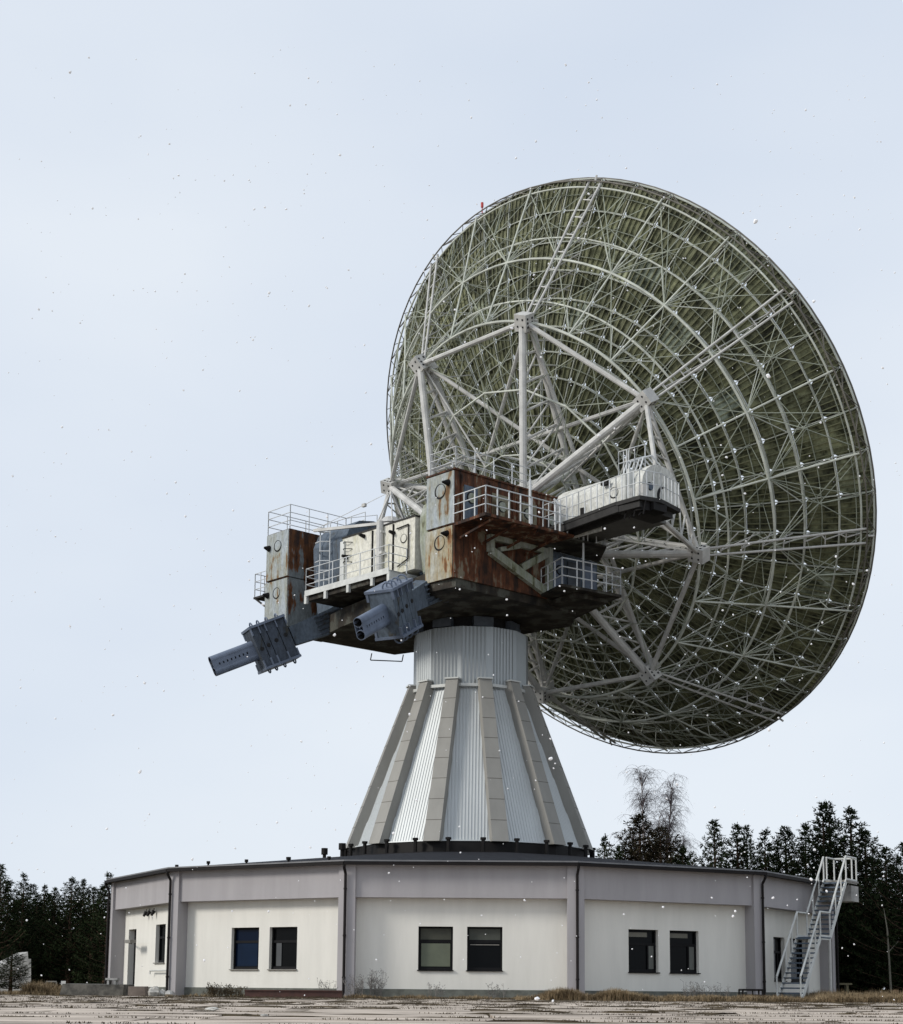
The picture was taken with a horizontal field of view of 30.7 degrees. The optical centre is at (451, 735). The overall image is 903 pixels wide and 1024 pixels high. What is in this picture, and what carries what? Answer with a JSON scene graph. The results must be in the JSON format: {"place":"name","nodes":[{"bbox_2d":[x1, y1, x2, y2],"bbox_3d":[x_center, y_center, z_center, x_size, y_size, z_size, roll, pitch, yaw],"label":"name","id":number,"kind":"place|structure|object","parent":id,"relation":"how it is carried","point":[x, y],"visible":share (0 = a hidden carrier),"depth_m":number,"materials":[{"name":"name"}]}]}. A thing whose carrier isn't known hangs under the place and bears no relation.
{"place":"outdoors","nodes":[
{"label":"outdoors","id":0,"kind":"place"},
{"bbox_2d":[0,995,902,1023],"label":"concrete pavement","id":1,"kind":"structure","parent":0,"point":[403,1015],"depth_m":22.58,"materials":[{"name":"grey concrete"}]},
{"bbox_2d":[205,1007,218,1010],"bbox_3d":[-3.547,4.038,24.262,0.213,0.067,0.131,1,-9,0],"label":"concrete chip","id":2,"kind":"object","parent":1,"relation":"on","point":[212,1008],"visible":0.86,"depth_m":24.22,"materials":[{"name":"grey concrete"}]},
{"bbox_2d":[0,994,902,1023],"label":"moss","id":3,"kind":"object","parent":1,"relation":"on","point":[528,1007],"visible":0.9,"depth_m":33.18,"materials":[{"name":"brown plant"}]},
{"bbox_2d":[0,0,902,988],"label":"sky","id":4,"kind":"structure","parent":0,"point":[197,59],"materials":[{"name":"white"}]},
{"bbox_2d":[8,49,902,1001],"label":"falling snow","id":5,"kind":"structure","parent":0,"point":[436,497],"depth_m":37.04,"materials":[{"name":"white snow"}]},
{"label":"ground","id":6,"kind":"structure","parent":0,"visible":0},
{"bbox_2d":[0,952,30,992],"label":"concrete bunker","id":7,"kind":"object","parent":6,"relation":"on","point":[27,960],"visible":0.36,"depth_m":83.15},
{"bbox_2d":[0,947,35,990],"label":"bush","id":8,"kind":"object","parent":6,"relation":"on","point":[11,979],"visible":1,"depth_m":79.00,"materials":[{"name":"grey plant"}]},
{"bbox_2d":[0,864,36,966],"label":"pine tree","id":9,"kind":"object","parent":6,"relation":"on","point":[5,920],"visible":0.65,"depth_m":94.45,"materials":[{"name":"green plant"}]},
{"bbox_2d":[0,880,43,974],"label":"pine tree","id":10,"kind":"object","parent":6,"relation":"on","point":[12,891],"visible":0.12,"depth_m":97.40,"materials":[{"name":"green plant"}]},
{"bbox_2d":[0,871,45,980],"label":"pine tree","id":11,"kind":"object","parent":6,"relation":"on","point":[31,936],"visible":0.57,"depth_m":95.27,"materials":[{"name":"green plant"}]},
{"bbox_2d":[17,894,60,983],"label":"pine tree","id":12,"kind":"object","parent":6,"relation":"on","point":[37,903],"visible":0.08,"depth_m":99.30,"materials":[{"name":"green plant"}]},
{"bbox_2d":[27,885,53,982],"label":"pine tree","id":13,"kind":"object","parent":6,"relation":"on","point":[45,894],"visible":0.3,"depth_m":98.33,"materials":[{"name":"green plant"}]},
{"bbox_2d":[31,887,76,985],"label":"pine tree","id":14,"kind":"object","parent":6,"relation":"on","point":[55,893],"visible":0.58,"depth_m":95.90,"materials":[{"name":"green plant"}]},
{"bbox_2d":[35,876,103,983],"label":"pine tree","id":15,"kind":"object","parent":6,"relation":"on","point":[69,901],"visible":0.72,"depth_m":95.01,"materials":[{"name":"green plant"}]},
{"bbox_2d":[44,879,109,982],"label":"pine tree","id":16,"kind":"object","parent":6,"relation":"on","point":[83,883],"visible":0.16,"depth_m":97.31,"materials":[{"name":"green plant"}]},
{"bbox_2d":[62,886,105,983],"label":"pine tree","id":17,"kind":"object","parent":6,"relation":"on","point":[77,948],"visible":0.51,"depth_m":94.07,"materials":[{"name":"green plant"}]},
{"bbox_2d":[72,871,113,983],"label":"pine tree","id":18,"kind":"object","parent":6,"relation":"on","point":[100,968],"visible":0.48,"depth_m":92.00,"materials":[{"name":"green plant"}]},
{"bbox_2d":[60,983,133,995],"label":"concrete kerb","id":19,"kind":"structure","parent":6,"relation":"on","point":[74,989],"depth_m":64.19,"materials":[{"name":"grey concrete"}]},
{"bbox_2d":[105,978,119,984],"bbox_3d":[-13.359,9.682,64.763,0.470,0.250,0.600,1,-9,0],"label":"doorstep bench","id":20,"kind":"object","parent":19,"relation":"on","point":[109,980],"visible":1,"depth_m":64.48,"materials":[{"name":"concrete"}]},
{"bbox_2d":[128,986,148,995],"bbox_3d":[-12.139,9.935,63.714,0.686,0.430,0.800,1,-9,0],"label":"stone step","id":21,"kind":"object","parent":6,"relation":"on","point":[137,990],"visible":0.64,"depth_m":63.35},
{"bbox_2d":[148,986,159,995],"bbox_3d":[-11.414,9.851,63.029,0.451,0.506,0.467,3,-9,-15],"label":"rubble stone","id":22,"kind":"object","parent":6,"relation":"on","point":[154,991],"visible":0.72,"depth_m":62.87,"materials":[{"name":"grey stone"}]},
{"bbox_2d":[160,989,165,995],"bbox_3d":[-11.135,9.924,63.197,0.288,0.357,0.373,-5,-10,30],"label":"rubble stone","id":23,"kind":"object","parent":6,"relation":"on","point":[162,992],"visible":0.61,"depth_m":63.09,"materials":[{"name":"grey stone"}]},
{"bbox_2d":[165,990,174,995],"bbox_3d":[-10.606,9.718,61.826,0.351,0.301,0.389,1,-9,0],"label":"rubble stone","id":24,"kind":"object","parent":6,"relation":"on","point":[168,992],"visible":0.6,"depth_m":61.75,"materials":[{"name":"stone"}]},
{"bbox_2d":[204,982,230,996],"bbox_3d":[-8.735,9.467,61.118,1.088,0.628,0.870,1,-9,0],"label":"weed","id":25,"kind":"object","parent":6,"relation":"on","point":[212,991],"visible":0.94,"depth_m":61.05,"materials":[{"name":"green plant"}]},
{"bbox_2d":[223,984,247,996],"bbox_3d":[-8.018,9.507,61.127,0.975,0.564,0.766,1,-9,0],"label":"weed","id":26,"kind":"object","parent":6,"relation":"on","point":[231,992],"visible":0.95,"depth_m":61.04,"materials":[{"name":"grey plant"}]},
{"bbox_2d":[245,990,342,997],"bbox_3d":[-5.858,9.617,61.014,3.597,0.340,0.550,1,-9,0],"label":"steel channel","id":27,"kind":"object","parent":6,"relation":"on","point":[298,993],"visible":0.82,"depth_m":60.79,"materials":[{"name":"red paint"}]},
{"bbox_2d":[317,978,337,989],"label":"weed","id":28,"kind":"object","parent":6,"relation":"on","point":[325,985],"visible":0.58,"depth_m":62.10,"materials":[{"name":"grey plant"}]},
{"bbox_2d":[342,974,364,995],"bbox_3d":[-3.667,9.420,61.699,0.954,0.985,0.895,1,-9,0],"label":"weed","id":29,"kind":"object","parent":6,"relation":"on","point":[360,986],"visible":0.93,"depth_m":61.63,"materials":[{"name":"plant"}]},
{"bbox_2d":[367,968,386,996],"bbox_3d":[-2.788,9.374,62.021,0.823,1.189,1.106,1,-9,0],"label":"weed","id":30,"kind":"object","parent":6,"relation":"on","point":[371,986],"visible":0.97,"depth_m":61.81,"materials":[{"name":"plant"}]},
{"bbox_2d":[428,982,444,996],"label":"weed","id":31,"kind":"object","parent":6,"relation":"on","point":[429,985],"visible":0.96,"depth_m":61.76,"materials":[{"name":"grey plant"}]},
{"bbox_2d":[1,914,884,992],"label":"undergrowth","id":32,"kind":"object","parent":6,"relation":"on","point":[109,928],"depth_m":97.90,"materials":[{"name":"green plant"}]},
{"bbox_2d":[0,979,902,1002],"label":"dry grass","id":33,"kind":"structure","parent":6,"relation":"on","point":[40,988],"depth_m":59.92,"materials":[{"name":"brown plant"}]},
{"bbox_2d":[1,878,902,993],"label":"distant wood","id":34,"kind":"object","parent":6,"relation":"on","point":[31,887],"visible":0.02,"depth_m":90.67,"materials":[{"name":"green plant"}]},
{"bbox_2d":[104,843,839,998],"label":"base building","id":35,"kind":"structure","parent":6,"relation":"on","point":[296,937],"depth_m":65.25,"materials":[{"name":"white paint"}]},
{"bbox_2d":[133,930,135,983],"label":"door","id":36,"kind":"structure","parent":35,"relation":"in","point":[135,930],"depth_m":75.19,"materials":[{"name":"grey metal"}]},
{"bbox_2d":[153,924,165,963],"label":"window","id":37,"kind":"structure","parent":35,"relation":"in","point":[162,933],"depth_m":71.62,"materials":[{"name":"black glass"}]},
{"bbox_2d":[229,928,258,969],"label":"window","id":38,"kind":"structure","parent":35,"relation":"in","point":[246,940],"depth_m":66.93,"materials":[{"name":"blue glass"}]},
{"bbox_2d":[267,927,296,969],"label":"window","id":39,"kind":"structure","parent":35,"relation":"in","point":[284,939],"depth_m":65.90,"materials":[{"name":"black glass"}]},
{"bbox_2d":[417,926,452,970],"bbox_3d":[-0.618,8.287,63.890,1.410,1.720,0.318,0,-9,2],"label":"window","id":40,"kind":"structure","parent":35,"relation":"in","point":[435,944],"depth_m":63.99,"materials":[{"name":"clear glass"}]},
{"bbox_2d":[344,626,595,857],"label":"telescope tower","id":41,"kind":"structure","parent":35,"relation":"on","point":[450,785],"depth_m":77.73,"materials":[{"name":"grey metal"}]},
{"bbox_2d":[208,175,876,753],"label":"radio telescope","id":42,"kind":"object","parent":41,"relation":"on","point":[526,559],"visible":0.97,"depth_m":81.96,"materials":[{"name":"paint"}]},
{"bbox_2d":[466,927,502,971],"bbox_3d":[1.290,8.292,63.817,1.430,1.720,0.318,0,-9,2],"label":"window","id":43,"kind":"structure","parent":35,"relation":"in","point":[484,952],"depth_m":63.94,"materials":[{"name":"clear glass"}]},
{"bbox_2d":[628,929,659,972],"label":"window","id":44,"kind":"structure","parent":35,"relation":"in","point":[643,942],"depth_m":65.36,"materials":[{"name":"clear glass"}]},
{"bbox_2d":[669,931,700,973],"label":"window","id":45,"kind":"structure","parent":35,"relation":"in","point":[682,943],"depth_m":66.27,"materials":[{"name":"black glass"}]},
{"bbox_2d":[773,937,786,981],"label":"window","id":46,"kind":"structure","parent":35,"relation":"in","point":[776,941],"depth_m":70.70,"materials":[{"name":"black glass"}]},
{"bbox_2d":[790,939,805,981],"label":"window","id":47,"kind":"structure","parent":35,"relation":"in","point":[799,941],"depth_m":72.69,"materials":[{"name":"black glass"}]},
{"bbox_2d":[486,982,508,997],"bbox_3d":[1.702,9.625,61.857,0.769,0.720,0.773,2,-9,-12],"label":"weed","id":48,"kind":"object","parent":6,"relation":"on","point":[494,992],"visible":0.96,"depth_m":61.88,"materials":[{"name":"grey plant"}]},
{"bbox_2d":[165,995,902,1002],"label":"dark grass","id":49,"kind":"structure","parent":6,"relation":"on","point":[267,996],"depth_m":59.75,"materials":[{"name":"brown plant"}]},
{"bbox_2d":[595,833,614,858],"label":"pine tree","id":50,"kind":"object","parent":6,"relation":"on","point":[604,846],"visible":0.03,"depth_m":104.09,"materials":[{"name":"green plant"}]},
{"bbox_2d":[613,845,625,859],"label":"pine tree","id":51,"kind":"object","parent":6,"relation":"on","point":[618,853],"visible":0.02,"depth_m":106.06,"materials":[{"name":"green plant"}]},
{"bbox_2d":[600,812,679,862],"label":"pine tree","id":52,"kind":"object","parent":6,"relation":"on","point":[634,832],"visible":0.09,"depth_m":107.84,"materials":[{"name":"green plant"}]},
{"bbox_2d":[608,765,700,864],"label":"birch tree","id":53,"kind":"object","parent":6,"relation":"on","point":[670,826],"visible":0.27,"depth_m":112.51,"materials":[{"name":"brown plant"}]},
{"bbox_2d":[624,825,706,865],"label":"pine tree","id":54,"kind":"object","parent":6,"relation":"on","point":[670,850],"visible":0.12,"depth_m":105.75,"materials":[{"name":"green plant"}]},
{"bbox_2d":[668,845,698,865],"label":"pine tree","id":55,"kind":"object","parent":6,"relation":"on","point":[682,851],"visible":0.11,"depth_m":104.93,"materials":[{"name":"green plant"}]},
{"bbox_2d":[680,979,697,996],"bbox_3d":[9.343,9.944,64.029,0.784,0.885,0.701,1,-9,0],"label":"weed","id":56,"kind":"object","parent":6,"relation":"on","point":[687,994],"visible":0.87,"depth_m":64.00,"materials":[{"name":"grey plant"}]},
{"bbox_2d":[691,982,714,995],"bbox_3d":[9.778,10.007,64.108,0.904,0.794,0.924,7,-11,-37],"label":"weed","id":57,"kind":"object","parent":6,"relation":"on","point":[701,990],"visible":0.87,"depth_m":64.14,"materials":[{"name":"grey plant"}]},
{"bbox_2d":[686,819,736,868],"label":"pine tree","id":58,"kind":"object","parent":6,"relation":"on","point":[715,846],"visible":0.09,"depth_m":97.99,"materials":[{"name":"green plant"}]},
{"bbox_2d":[706,982,729,995],"bbox_3d":[10.622,10.142,64.930,1.096,0.792,0.576,-5,-10,33],"label":"weed","id":59,"kind":"object","parent":6,"relation":"on","point":[727,991],"visible":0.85,"depth_m":64.91,"materials":[{"name":"grey plant"}]},
{"bbox_2d":[712,822,762,869],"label":"pine tree","id":60,"kind":"object","parent":6,"relation":"on","point":[736,839],"visible":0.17,"depth_m":99.04,"materials":[{"name":"green plant"}]},
{"bbox_2d":[731,824,758,869],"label":"pine tree","id":61,"kind":"object","parent":6,"relation":"on","point":[746,829],"visible":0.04,"depth_m":101.12,"materials":[{"name":"green plant"}]},
{"bbox_2d":[738,989,763,996],"bbox_3d":[11.688,10.153,64.117,0.850,0.534,0.877,1,-9,0],"label":"black rail","id":62,"kind":"object","parent":6,"relation":"on","point":[752,990],"visible":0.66,"depth_m":63.72,"materials":[{"name":"metal"}]},
{"bbox_2d":[748,827,781,872],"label":"pine tree","id":63,"kind":"object","parent":6,"relation":"on","point":[766,858],"visible":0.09,"depth_m":97.93,"materials":[{"name":"green plant"}]},
{"bbox_2d":[757,825,813,875],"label":"pine tree","id":64,"kind":"object","parent":6,"relation":"on","point":[787,835],"visible":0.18,"depth_m":99.88,"materials":[{"name":"green plant"}]},
{"bbox_2d":[784,822,821,877],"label":"pine tree","id":65,"kind":"object","parent":6,"relation":"on","point":[804,833],"visible":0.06,"depth_m":97.17,"materials":[{"name":"green plant"}]},
{"bbox_2d":[776,855,858,997],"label":"stair","id":66,"kind":"object","parent":6,"relation":"on","point":[840,894],"visible":0.91,"depth_m":70.63,"materials":[{"name":"grey metal"}]},
{"bbox_2d":[788,801,872,991],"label":"pine tree","id":67,"kind":"object","parent":6,"relation":"on","point":[822,852],"visible":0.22,"depth_m":92.91,"materials":[{"name":"green plant"}]},
{"bbox_2d":[800,799,862,993],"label":"pine tree","id":68,"kind":"object","parent":6,"relation":"on","point":[829,824],"visible":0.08,"depth_m":94.18,"materials":[{"name":"green plant"}]},
{"bbox_2d":[836,983,851,993],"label":"plank bench","id":69,"kind":"object","parent":6,"relation":"on","point":[846,986],"visible":0.29,"depth_m":74.93,"materials":[{"name":"brown wood"}]},
{"bbox_2d":[821,805,902,994],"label":"pine tree","id":70,"kind":"object","parent":6,"relation":"on","point":[848,824],"visible":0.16,"depth_m":91.91,"materials":[{"name":"green plant"}]},
{"bbox_2d":[830,829,902,991],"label":"pine tree","id":71,"kind":"object","parent":6,"relation":"on","point":[860,867],"visible":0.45,"depth_m":89.21,"materials":[{"name":"green plant"}]},
{"bbox_2d":[835,846,902,992],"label":"pine tree","id":72,"kind":"object","parent":6,"relation":"on","point":[874,917],"visible":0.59,"depth_m":87.34,"materials":[{"name":"green plant"}]},
{"bbox_2d":[847,842,902,989],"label":"pine tree","id":73,"kind":"object","parent":6,"relation":"on","point":[892,939],"visible":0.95,"depth_m":85.36,"materials":[{"name":"green plant"}]},
{"bbox_2d":[883,908,895,989],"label":"bare sapling","id":74,"kind":"object","parent":6,"relation":"on","point":[890,981],"visible":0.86,"depth_m":83.25,"materials":[{"name":"grey plant"}]}
]}

